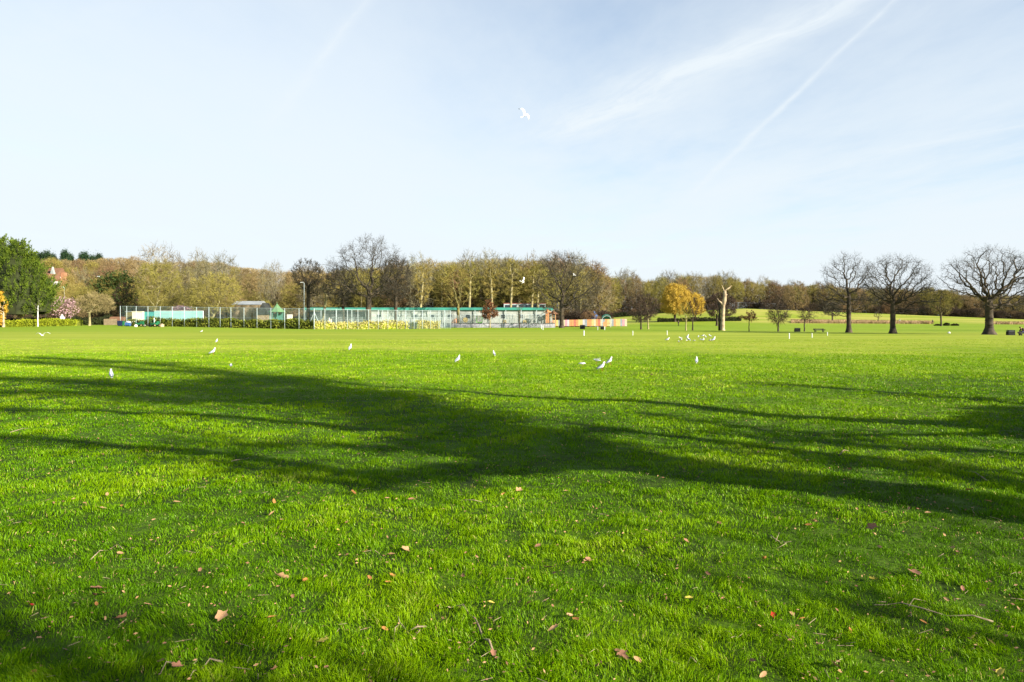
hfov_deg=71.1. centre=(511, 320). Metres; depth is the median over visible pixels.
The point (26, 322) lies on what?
hedge
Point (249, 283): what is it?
woodland tree
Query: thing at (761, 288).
woodland tree
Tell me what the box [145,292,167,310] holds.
woodland tree
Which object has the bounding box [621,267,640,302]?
woodland tree
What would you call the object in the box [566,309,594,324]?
woodland shrub
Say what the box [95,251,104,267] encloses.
pine tree
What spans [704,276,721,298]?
woodland tree
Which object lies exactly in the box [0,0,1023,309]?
sky
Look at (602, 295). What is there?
woodland tree
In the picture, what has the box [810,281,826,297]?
woodland tree
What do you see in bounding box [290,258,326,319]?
bare tree
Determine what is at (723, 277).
woodland tree
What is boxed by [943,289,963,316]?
woodland tree
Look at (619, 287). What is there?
woodland tree
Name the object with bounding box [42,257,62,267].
woodland tree
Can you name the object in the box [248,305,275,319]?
woodland shrub
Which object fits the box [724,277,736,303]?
woodland tree
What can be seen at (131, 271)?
woodland tree
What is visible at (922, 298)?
woodland tree
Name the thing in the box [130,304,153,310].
woodland shrub
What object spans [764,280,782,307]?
woodland tree
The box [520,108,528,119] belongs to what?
flying gull
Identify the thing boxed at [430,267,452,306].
woodland tree
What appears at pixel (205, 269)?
woodland tree
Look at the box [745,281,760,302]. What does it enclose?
woodland tree
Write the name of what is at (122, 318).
outbuilding
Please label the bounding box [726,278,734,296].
woodland tree
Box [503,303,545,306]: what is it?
hall
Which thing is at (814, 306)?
woodland shrub
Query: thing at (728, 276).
woodland tree
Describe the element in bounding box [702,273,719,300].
woodland tree
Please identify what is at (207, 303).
woodland tree
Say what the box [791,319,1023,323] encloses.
dry grass
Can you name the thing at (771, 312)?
bare tree
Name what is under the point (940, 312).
bare tree
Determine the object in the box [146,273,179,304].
woodland tree
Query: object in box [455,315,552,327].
railing fence
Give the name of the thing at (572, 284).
woodland tree
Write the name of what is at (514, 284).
woodland tree
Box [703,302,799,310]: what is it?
hedge
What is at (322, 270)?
woodland tree
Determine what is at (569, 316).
woodland shrub
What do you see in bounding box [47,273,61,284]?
cottage
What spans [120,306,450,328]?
tennis court fence
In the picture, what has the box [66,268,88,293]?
woodland tree
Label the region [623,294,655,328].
bare tree
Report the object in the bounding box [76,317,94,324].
shrub
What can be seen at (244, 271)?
woodland tree
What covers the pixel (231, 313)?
woodland shrub
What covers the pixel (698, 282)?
woodland tree
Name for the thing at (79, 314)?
woodland shrub
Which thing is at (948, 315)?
hedge
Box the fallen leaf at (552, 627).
[548,624,557,630]
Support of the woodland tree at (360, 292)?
on the ground at (966, 329)
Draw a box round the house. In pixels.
[43,267,66,290]
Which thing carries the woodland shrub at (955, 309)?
on the ground at (966, 329)
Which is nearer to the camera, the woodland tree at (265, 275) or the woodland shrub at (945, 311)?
the woodland tree at (265, 275)
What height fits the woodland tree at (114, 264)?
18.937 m
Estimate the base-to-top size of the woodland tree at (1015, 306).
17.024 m
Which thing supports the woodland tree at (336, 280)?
on the ground at (966, 329)
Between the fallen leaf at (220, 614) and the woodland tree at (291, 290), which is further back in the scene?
the woodland tree at (291, 290)
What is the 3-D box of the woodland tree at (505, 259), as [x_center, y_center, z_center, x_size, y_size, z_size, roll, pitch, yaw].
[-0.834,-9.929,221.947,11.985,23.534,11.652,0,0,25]
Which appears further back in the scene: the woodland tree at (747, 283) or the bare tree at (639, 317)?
the woodland tree at (747, 283)
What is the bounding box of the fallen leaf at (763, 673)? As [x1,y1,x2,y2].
[760,670,767,676]
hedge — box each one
[0,318,82,326]
[125,318,149,325]
[149,316,313,328]
[315,319,408,328]
[415,320,440,328]
[611,309,664,317]
[657,316,741,321]
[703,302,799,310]
[870,310,1017,318]
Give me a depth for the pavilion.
192.00 m
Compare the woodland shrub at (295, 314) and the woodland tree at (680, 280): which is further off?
the woodland tree at (680, 280)
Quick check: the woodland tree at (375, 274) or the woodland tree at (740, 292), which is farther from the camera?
the woodland tree at (740, 292)
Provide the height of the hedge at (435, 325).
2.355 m
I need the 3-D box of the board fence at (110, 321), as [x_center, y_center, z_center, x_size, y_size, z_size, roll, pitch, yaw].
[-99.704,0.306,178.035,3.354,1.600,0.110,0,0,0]
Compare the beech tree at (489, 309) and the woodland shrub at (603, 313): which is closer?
the beech tree at (489, 309)
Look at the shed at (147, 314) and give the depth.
173.00 m
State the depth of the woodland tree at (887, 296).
461.13 m
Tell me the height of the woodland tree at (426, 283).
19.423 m
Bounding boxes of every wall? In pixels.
[154,311,203,320]
[441,323,554,327]
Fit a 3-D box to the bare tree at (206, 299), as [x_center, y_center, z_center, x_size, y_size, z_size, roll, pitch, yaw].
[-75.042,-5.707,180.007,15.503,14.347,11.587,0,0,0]
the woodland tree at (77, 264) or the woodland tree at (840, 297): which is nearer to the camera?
the woodland tree at (77, 264)
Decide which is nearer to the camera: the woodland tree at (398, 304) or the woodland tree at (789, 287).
the woodland tree at (398, 304)
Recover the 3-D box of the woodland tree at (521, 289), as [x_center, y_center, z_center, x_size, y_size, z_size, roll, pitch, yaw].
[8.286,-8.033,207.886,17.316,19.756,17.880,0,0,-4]
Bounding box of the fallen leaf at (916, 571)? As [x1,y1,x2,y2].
[909,569,920,574]
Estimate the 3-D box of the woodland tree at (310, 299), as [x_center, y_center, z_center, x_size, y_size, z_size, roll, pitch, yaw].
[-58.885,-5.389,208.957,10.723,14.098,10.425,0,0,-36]
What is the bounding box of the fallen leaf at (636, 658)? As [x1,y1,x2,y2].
[634,656,641,661]
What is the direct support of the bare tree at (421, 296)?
on the ground at (966, 329)
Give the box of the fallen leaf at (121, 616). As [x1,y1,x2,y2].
[114,611,126,617]
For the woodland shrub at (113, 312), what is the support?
on the ground at (966, 329)
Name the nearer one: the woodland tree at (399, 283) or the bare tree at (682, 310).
the bare tree at (682, 310)
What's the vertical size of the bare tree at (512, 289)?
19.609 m
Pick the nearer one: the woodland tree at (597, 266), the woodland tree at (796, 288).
the woodland tree at (597, 266)
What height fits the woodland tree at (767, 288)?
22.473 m
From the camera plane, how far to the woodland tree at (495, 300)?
207.20 m
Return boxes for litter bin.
[1006,330,1014,334]
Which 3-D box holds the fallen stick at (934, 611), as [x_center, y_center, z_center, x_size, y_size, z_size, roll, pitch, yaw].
[2.441,1.677,4.214,0.600,0.045,0.272,0,0,19]
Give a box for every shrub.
[25,314,49,318]
[46,308,77,318]
[76,308,101,317]
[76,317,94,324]
[91,307,113,317]
[92,317,102,324]
[103,306,124,316]
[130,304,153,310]
[204,308,229,320]
[217,301,239,320]
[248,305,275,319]
[289,310,304,321]
[408,322,415,328]
[557,308,574,319]
[564,311,585,326]
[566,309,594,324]
[581,309,599,323]
[594,310,613,326]
[740,300,754,307]
[759,299,775,308]
[777,301,790,309]
[808,302,819,310]
[872,306,884,313]
[881,304,889,313]
[918,306,933,314]
[925,305,938,315]
[937,309,951,315]
[947,306,961,316]
[953,309,967,316]
[965,308,982,317]
[994,310,1007,318]
[1007,311,1019,318]
[1012,312,1023,318]
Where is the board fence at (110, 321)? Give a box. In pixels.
[104,319,116,324]
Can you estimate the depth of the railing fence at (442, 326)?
177.98 m
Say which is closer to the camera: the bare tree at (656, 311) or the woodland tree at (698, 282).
the bare tree at (656, 311)
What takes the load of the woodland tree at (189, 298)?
on the ground at (966, 329)
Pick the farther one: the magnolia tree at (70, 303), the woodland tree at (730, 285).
the woodland tree at (730, 285)
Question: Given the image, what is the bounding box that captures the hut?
[256,303,274,319]
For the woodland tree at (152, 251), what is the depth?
214.63 m
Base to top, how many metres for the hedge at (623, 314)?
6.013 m
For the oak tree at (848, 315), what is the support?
on the ground at (966, 329)
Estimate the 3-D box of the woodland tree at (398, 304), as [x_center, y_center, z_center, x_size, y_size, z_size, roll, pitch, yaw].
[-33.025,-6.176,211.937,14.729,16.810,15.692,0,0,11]
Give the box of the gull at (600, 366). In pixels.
[595,361,604,369]
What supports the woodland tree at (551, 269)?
on the ground at (966, 329)
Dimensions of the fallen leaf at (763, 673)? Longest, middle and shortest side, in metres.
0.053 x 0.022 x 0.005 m
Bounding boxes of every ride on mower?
[134,319,144,326]
[149,319,159,326]
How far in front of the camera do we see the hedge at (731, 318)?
299.62 m
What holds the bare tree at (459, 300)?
on the ground at (966, 329)
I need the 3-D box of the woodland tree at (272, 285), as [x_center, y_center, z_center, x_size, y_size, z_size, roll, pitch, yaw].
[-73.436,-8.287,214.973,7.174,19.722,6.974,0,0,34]
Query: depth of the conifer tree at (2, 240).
171.06 m
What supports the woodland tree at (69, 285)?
on the ground at (966, 329)
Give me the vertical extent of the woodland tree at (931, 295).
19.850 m
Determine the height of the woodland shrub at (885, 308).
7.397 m
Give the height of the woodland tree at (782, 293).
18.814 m
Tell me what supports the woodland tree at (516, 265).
on the ground at (966, 329)
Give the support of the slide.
on the ground at (966, 329)
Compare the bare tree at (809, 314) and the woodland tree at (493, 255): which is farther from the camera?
the woodland tree at (493, 255)
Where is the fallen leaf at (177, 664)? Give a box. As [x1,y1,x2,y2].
[171,660,182,666]
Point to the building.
(245, 308)
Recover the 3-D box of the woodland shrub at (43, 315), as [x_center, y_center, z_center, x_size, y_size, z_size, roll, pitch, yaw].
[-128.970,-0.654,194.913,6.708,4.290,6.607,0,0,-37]
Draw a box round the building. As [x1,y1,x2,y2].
[231,301,264,319]
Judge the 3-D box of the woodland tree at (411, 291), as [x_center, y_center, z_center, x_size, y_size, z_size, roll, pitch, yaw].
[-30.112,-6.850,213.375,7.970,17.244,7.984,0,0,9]
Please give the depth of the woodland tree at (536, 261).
223.75 m
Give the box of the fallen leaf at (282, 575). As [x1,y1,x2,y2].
[276,572,288,578]
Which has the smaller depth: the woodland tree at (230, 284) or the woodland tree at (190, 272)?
the woodland tree at (230, 284)
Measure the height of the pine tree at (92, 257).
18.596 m
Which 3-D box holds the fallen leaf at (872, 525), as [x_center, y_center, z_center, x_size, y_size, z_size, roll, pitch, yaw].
[2.902,1.654,5.767,0.071,0.011,0.114,-48,13,-30]
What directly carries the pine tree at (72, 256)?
on the ground at (966, 329)
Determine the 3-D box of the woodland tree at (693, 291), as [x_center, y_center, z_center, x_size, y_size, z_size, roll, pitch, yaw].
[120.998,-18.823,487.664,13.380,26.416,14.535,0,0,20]
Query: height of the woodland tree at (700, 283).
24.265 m
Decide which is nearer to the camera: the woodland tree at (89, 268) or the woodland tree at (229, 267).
the woodland tree at (229, 267)
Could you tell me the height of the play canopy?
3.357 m
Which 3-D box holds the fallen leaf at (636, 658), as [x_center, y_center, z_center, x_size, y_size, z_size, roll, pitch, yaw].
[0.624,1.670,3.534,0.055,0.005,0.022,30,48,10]
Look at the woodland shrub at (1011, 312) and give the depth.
454.86 m
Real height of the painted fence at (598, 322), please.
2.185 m
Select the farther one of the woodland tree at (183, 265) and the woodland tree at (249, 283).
the woodland tree at (249, 283)
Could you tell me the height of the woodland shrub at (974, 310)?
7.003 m
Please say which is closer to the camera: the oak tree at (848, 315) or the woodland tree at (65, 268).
the oak tree at (848, 315)
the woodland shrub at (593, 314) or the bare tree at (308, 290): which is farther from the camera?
the woodland shrub at (593, 314)
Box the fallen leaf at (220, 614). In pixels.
[215,610,227,620]
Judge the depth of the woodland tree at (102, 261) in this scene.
398.12 m
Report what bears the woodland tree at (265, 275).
on the ground at (966, 329)
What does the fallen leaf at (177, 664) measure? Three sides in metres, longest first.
0.063 x 0.046 x 0.015 m
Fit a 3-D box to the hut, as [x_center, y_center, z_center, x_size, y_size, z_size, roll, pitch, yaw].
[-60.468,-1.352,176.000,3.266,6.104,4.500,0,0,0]
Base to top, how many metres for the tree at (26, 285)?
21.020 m
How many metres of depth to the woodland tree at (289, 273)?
223.20 m
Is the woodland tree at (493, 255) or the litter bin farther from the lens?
the woodland tree at (493, 255)
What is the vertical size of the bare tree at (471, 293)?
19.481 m
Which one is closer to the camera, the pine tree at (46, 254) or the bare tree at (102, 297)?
the bare tree at (102, 297)
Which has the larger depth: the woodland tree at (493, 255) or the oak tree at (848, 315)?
the woodland tree at (493, 255)
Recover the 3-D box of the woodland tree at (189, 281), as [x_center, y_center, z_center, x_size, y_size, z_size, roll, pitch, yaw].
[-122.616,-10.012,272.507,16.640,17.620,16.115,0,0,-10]
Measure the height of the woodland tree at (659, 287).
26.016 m
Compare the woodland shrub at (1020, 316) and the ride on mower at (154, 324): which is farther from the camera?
the woodland shrub at (1020, 316)
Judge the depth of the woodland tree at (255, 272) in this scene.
404.25 m
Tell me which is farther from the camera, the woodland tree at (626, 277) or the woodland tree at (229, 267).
the woodland tree at (626, 277)
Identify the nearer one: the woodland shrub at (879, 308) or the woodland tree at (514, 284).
the woodland tree at (514, 284)
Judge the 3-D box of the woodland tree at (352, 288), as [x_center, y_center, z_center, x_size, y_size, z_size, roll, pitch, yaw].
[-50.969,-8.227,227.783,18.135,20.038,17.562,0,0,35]
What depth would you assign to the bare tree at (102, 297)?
159.22 m
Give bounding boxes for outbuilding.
[109,317,125,324]
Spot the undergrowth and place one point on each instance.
(867, 311)
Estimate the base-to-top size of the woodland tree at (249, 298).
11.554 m
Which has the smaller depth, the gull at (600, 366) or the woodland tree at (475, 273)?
the gull at (600, 366)
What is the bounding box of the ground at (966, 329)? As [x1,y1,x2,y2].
[0,281,1023,681]
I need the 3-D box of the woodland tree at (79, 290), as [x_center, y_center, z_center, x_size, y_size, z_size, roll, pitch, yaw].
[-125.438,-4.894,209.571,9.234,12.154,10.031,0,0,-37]
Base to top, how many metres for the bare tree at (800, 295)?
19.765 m
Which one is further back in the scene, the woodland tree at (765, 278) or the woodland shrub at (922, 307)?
the woodland tree at (765, 278)
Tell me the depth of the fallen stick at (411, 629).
3.90 m
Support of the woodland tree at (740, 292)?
on the ground at (966, 329)
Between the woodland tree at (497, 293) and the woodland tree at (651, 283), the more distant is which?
the woodland tree at (651, 283)
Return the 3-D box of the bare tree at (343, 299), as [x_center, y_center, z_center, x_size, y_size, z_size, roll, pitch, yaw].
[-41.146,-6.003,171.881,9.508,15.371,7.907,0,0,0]
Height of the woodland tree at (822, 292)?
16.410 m
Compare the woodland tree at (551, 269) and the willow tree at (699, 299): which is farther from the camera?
the willow tree at (699, 299)
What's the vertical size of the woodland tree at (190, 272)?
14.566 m
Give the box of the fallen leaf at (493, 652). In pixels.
[490,648,496,655]
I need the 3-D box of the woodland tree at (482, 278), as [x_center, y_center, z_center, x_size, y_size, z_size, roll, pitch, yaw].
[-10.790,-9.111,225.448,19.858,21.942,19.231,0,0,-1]
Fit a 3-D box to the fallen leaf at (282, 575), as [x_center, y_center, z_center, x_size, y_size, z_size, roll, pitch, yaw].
[-1.505,1.659,4.673,0.105,0.069,0.020,32,32,-17]
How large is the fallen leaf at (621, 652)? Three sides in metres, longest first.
0.064 x 0.040 x 0.006 m
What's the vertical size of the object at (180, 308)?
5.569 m
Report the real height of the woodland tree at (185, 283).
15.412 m
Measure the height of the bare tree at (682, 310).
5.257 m
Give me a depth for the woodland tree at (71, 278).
239.12 m
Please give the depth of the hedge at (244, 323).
143.44 m
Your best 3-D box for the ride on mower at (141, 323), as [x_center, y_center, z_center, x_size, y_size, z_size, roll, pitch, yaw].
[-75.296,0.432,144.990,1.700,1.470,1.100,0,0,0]
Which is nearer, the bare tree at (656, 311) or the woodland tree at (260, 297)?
the bare tree at (656, 311)
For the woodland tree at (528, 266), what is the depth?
222.73 m
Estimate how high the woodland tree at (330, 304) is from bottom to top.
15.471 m
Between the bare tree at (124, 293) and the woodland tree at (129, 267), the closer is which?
the bare tree at (124, 293)
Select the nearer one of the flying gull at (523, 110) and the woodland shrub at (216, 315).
the flying gull at (523, 110)
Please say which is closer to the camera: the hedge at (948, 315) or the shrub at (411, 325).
the shrub at (411, 325)
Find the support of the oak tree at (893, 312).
on the ground at (966, 329)
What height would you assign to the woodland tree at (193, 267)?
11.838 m
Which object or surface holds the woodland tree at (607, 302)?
on the ground at (966, 329)
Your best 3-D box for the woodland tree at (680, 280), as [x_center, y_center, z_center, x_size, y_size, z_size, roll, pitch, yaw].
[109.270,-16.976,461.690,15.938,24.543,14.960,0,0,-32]
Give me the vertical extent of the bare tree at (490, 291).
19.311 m
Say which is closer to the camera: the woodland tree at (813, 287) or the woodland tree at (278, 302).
the woodland tree at (278, 302)
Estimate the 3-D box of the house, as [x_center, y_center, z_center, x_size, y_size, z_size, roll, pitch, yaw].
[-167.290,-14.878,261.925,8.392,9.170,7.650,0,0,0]
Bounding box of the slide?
[531,309,550,322]
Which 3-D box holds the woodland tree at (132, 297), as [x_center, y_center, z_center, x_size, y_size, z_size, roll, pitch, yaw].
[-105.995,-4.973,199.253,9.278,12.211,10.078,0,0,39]
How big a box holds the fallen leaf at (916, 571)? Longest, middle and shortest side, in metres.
0.113 x 0.070 x 0.011 m
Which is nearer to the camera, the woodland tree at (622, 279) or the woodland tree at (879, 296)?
the woodland tree at (879, 296)
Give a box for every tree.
[0,233,16,316]
[0,237,67,319]
[0,291,8,326]
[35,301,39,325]
[40,248,52,267]
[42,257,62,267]
[45,259,65,271]
[51,295,81,317]
[55,272,83,309]
[55,281,84,310]
[55,288,72,308]
[58,248,71,269]
[64,267,85,283]
[65,266,101,295]
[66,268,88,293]
[68,250,75,263]
[68,258,84,272]
[70,284,99,316]
[75,290,116,325]
[77,249,90,268]
[80,274,123,311]
[83,260,100,275]
[85,264,118,286]
[86,268,147,316]
[88,252,96,267]
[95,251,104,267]
[96,287,123,310]
[98,258,113,274]
[99,258,126,277]
[112,281,140,316]
[115,259,141,277]
[115,283,145,312]
[117,268,148,303]
[123,255,146,271]
[131,240,185,302]
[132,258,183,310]
[140,278,163,307]
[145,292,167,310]
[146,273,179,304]
[157,251,191,306]
[160,282,189,309]
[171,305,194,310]
[173,274,200,305]
[177,282,208,307]
[177,288,201,309]
[181,266,198,290]
[181,271,243,317]
[183,248,211,296]
[185,262,200,273]
[191,251,232,314]
[195,288,221,314]
[196,260,211,276]
[204,285,233,309]
[205,274,248,308]
[210,250,242,305]
[220,295,245,316]
[229,267,241,280]
[231,272,264,300]
[232,290,257,301]
[239,268,251,281]
[240,274,258,292]
[251,269,260,284]
[252,290,272,307]
[255,263,279,305]
[257,270,276,290]
[257,275,270,295]
[266,260,286,305]
[270,287,292,309]
[275,271,310,311]
[275,281,313,317]
[287,275,327,306]
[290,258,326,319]
[294,281,322,312]
[295,280,330,310]
[302,265,325,275]
[311,277,350,311]
[312,274,327,321]
[315,270,352,306]
[321,233,416,321]
[321,265,356,321]
[325,266,365,310]
[327,280,355,310]
[348,273,391,311]
[349,273,369,306]
[351,268,388,306]
[369,272,400,306]
[372,270,407,306]
[377,268,412,306]
[377,274,424,306]
[379,257,413,322]
[398,272,418,306]
[402,251,436,306]
[402,260,440,306]
[408,263,444,306]
[410,264,432,306]
[414,264,437,306]
[420,262,460,306]
[423,260,443,306]
[429,261,471,306]
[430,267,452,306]
[433,263,465,305]
[433,269,481,306]
[442,263,471,322]
[452,251,487,306]
[457,257,499,304]
[458,259,480,306]
[464,267,483,306]
[468,247,503,304]
[470,252,514,305]
[471,266,519,306]
[475,261,520,306]
[481,258,500,302]
[481,299,498,327]
[487,257,520,306]
[497,254,523,306]
[499,257,526,296]
[500,257,522,306]
[504,265,525,302]
[506,262,554,302]
[516,262,563,310]
[518,269,538,302]
[521,259,544,306]
[522,250,551,301]
[527,264,547,306]
[528,251,603,327]
[536,250,561,306]
[538,251,581,309]
[549,272,569,326]
[561,267,584,305]
[562,252,592,308]
[565,266,613,312]
[569,268,591,311]
[573,258,616,310]
[581,277,616,315]
[597,274,621,315]
[608,276,625,310]
[613,269,629,304]
[613,279,630,312]
[614,272,636,308]
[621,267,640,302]
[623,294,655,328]
[625,273,644,308]
[633,278,648,306]
[636,293,659,328]
[639,281,653,305]
[643,280,660,306]
[650,275,667,303]
[657,270,671,298]
[658,282,690,321]
[664,269,679,293]
[672,272,687,295]
[674,277,693,295]
[677,301,692,330]
[683,292,705,320]
[686,275,698,293]
[686,298,702,329]
[689,271,706,295]
[696,276,704,296]
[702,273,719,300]
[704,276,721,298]
[704,291,738,325]
[709,275,724,303]
[715,271,727,291]
[717,286,730,330]
[722,269,737,295]
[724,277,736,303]
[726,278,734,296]
[727,276,746,304]
[732,280,746,305]
[740,278,755,300]
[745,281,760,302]
[755,274,768,299]
[757,281,764,300]
[759,279,775,308]
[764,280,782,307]
[765,294,791,331]
[770,282,786,303]
[781,281,810,310]
[781,284,795,304]
[791,287,804,310]
[792,283,808,302]
[798,306,818,331]
[806,284,822,305]
[808,250,882,332]
[809,290,827,305]
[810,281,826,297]
[821,281,836,299]
[822,284,838,303]
[823,301,841,319]
[836,290,846,302]
[852,289,869,304]
[857,252,948,333]
[862,290,879,312]
[870,285,886,306]
[880,285,897,306]
[894,290,910,310]
[911,290,930,306]
[923,287,941,305]
[928,289,954,325]
[933,289,951,307]
[936,243,1023,334]
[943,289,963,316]
[958,291,973,316]
[965,297,980,313]
[1007,295,1023,315]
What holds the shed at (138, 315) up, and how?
on the ground at (966, 329)
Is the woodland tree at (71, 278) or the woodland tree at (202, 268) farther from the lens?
the woodland tree at (202, 268)
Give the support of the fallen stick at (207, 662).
on the ground at (966, 329)
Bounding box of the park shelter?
[268,304,283,321]
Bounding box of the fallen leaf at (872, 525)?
[866,523,877,528]
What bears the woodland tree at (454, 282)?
on the ground at (966, 329)
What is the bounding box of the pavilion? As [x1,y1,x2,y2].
[304,307,552,322]
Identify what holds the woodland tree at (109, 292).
on the ground at (966, 329)
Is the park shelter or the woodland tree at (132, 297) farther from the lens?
the woodland tree at (132, 297)
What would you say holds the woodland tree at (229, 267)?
on the ground at (966, 329)
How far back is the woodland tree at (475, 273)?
210.24 m
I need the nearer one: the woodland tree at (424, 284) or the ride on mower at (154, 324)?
the ride on mower at (154, 324)
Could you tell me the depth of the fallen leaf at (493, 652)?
3.61 m
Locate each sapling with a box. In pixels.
[516,300,522,327]
[739,310,758,331]
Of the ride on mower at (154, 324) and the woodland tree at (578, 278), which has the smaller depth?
the ride on mower at (154, 324)
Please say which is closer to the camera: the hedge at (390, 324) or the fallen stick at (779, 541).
the fallen stick at (779, 541)
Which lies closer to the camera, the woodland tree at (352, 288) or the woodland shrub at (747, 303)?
the woodland tree at (352, 288)
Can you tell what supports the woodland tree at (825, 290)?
on the ground at (966, 329)
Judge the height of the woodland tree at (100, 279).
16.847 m
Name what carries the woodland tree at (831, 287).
on the ground at (966, 329)
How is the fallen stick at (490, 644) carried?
on the ground at (966, 329)
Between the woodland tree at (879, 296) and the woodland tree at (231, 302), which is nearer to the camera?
the woodland tree at (231, 302)
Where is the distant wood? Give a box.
[40,257,1022,318]
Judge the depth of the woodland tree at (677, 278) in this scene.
487.60 m
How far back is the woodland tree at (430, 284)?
224.06 m
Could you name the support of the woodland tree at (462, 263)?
on the ground at (966, 329)
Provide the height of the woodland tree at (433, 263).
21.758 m
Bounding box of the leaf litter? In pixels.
[0,376,1023,681]
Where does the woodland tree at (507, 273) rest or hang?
on the ground at (966, 329)
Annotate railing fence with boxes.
[316,317,451,327]
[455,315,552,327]
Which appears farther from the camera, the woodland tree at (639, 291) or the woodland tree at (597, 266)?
the woodland tree at (639, 291)
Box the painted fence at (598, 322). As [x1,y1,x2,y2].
[553,319,626,326]
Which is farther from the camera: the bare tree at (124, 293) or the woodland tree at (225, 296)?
the woodland tree at (225, 296)
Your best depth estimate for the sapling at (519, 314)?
157.91 m
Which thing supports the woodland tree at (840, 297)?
on the ground at (966, 329)
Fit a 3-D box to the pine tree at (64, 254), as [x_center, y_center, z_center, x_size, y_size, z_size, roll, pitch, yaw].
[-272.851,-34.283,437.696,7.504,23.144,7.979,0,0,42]
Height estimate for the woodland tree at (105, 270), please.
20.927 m
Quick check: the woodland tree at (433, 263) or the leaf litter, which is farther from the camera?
the woodland tree at (433, 263)
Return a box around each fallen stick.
[190,658,222,676]
[394,615,425,635]
[448,604,493,649]
[770,534,790,548]
[874,598,992,621]
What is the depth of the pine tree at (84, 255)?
440.86 m
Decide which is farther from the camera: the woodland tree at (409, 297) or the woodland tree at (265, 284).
the woodland tree at (265, 284)
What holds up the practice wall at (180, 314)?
on the ground at (966, 329)
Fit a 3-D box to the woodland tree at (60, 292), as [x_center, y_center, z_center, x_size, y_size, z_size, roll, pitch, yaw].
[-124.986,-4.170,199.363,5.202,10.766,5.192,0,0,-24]
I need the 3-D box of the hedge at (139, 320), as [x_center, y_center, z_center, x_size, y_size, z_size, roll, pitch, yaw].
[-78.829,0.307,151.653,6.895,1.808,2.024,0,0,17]
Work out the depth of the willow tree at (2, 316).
157.96 m
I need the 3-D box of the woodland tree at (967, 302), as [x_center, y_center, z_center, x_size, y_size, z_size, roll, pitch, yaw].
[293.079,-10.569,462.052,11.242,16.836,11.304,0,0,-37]
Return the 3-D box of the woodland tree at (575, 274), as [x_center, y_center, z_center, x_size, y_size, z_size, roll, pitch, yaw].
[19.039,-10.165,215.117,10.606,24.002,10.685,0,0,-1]
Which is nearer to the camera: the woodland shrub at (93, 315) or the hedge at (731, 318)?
the woodland shrub at (93, 315)
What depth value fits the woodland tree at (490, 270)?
222.89 m
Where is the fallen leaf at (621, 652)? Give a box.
[617,649,627,657]
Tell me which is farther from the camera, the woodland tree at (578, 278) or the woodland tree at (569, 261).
the woodland tree at (569, 261)
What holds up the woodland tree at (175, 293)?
on the ground at (966, 329)
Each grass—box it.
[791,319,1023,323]
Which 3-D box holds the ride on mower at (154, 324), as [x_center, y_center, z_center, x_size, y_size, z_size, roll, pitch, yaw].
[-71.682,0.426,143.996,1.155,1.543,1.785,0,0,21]
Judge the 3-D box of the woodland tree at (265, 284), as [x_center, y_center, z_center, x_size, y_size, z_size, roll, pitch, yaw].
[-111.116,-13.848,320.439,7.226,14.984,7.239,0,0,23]
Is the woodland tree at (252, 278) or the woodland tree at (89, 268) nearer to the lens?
the woodland tree at (252, 278)
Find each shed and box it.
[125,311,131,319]
[131,311,143,321]
[144,311,153,320]
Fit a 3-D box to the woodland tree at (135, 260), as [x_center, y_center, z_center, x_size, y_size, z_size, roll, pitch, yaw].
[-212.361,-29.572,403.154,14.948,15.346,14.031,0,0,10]
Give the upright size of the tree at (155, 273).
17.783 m
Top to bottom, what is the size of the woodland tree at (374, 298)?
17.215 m
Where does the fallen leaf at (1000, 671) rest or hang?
on the ground at (966, 329)
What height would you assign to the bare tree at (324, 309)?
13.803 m
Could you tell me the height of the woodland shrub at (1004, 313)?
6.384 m
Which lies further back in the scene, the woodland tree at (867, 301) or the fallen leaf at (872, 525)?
the woodland tree at (867, 301)
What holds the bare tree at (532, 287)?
on the ground at (966, 329)
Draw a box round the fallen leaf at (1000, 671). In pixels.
[996,667,1004,675]
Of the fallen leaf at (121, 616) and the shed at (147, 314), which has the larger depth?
the shed at (147, 314)
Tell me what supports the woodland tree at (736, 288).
on the ground at (966, 329)
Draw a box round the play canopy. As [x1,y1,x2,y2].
[601,314,611,326]
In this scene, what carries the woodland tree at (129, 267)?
on the ground at (966, 329)
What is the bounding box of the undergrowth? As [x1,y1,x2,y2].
[29,273,1023,326]
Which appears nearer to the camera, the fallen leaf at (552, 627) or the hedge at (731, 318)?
the fallen leaf at (552, 627)
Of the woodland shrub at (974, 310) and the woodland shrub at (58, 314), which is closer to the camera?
the woodland shrub at (58, 314)
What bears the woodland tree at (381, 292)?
on the ground at (966, 329)
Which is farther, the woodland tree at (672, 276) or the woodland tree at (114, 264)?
the woodland tree at (672, 276)
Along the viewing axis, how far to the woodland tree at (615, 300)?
243.40 m
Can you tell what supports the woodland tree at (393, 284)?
on the ground at (966, 329)
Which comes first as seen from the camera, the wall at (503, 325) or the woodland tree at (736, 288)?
the wall at (503, 325)
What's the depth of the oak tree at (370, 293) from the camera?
167.26 m
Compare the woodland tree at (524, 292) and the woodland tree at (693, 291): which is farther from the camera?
the woodland tree at (693, 291)
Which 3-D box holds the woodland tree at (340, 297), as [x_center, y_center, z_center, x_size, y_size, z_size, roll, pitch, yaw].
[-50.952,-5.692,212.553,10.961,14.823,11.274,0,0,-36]

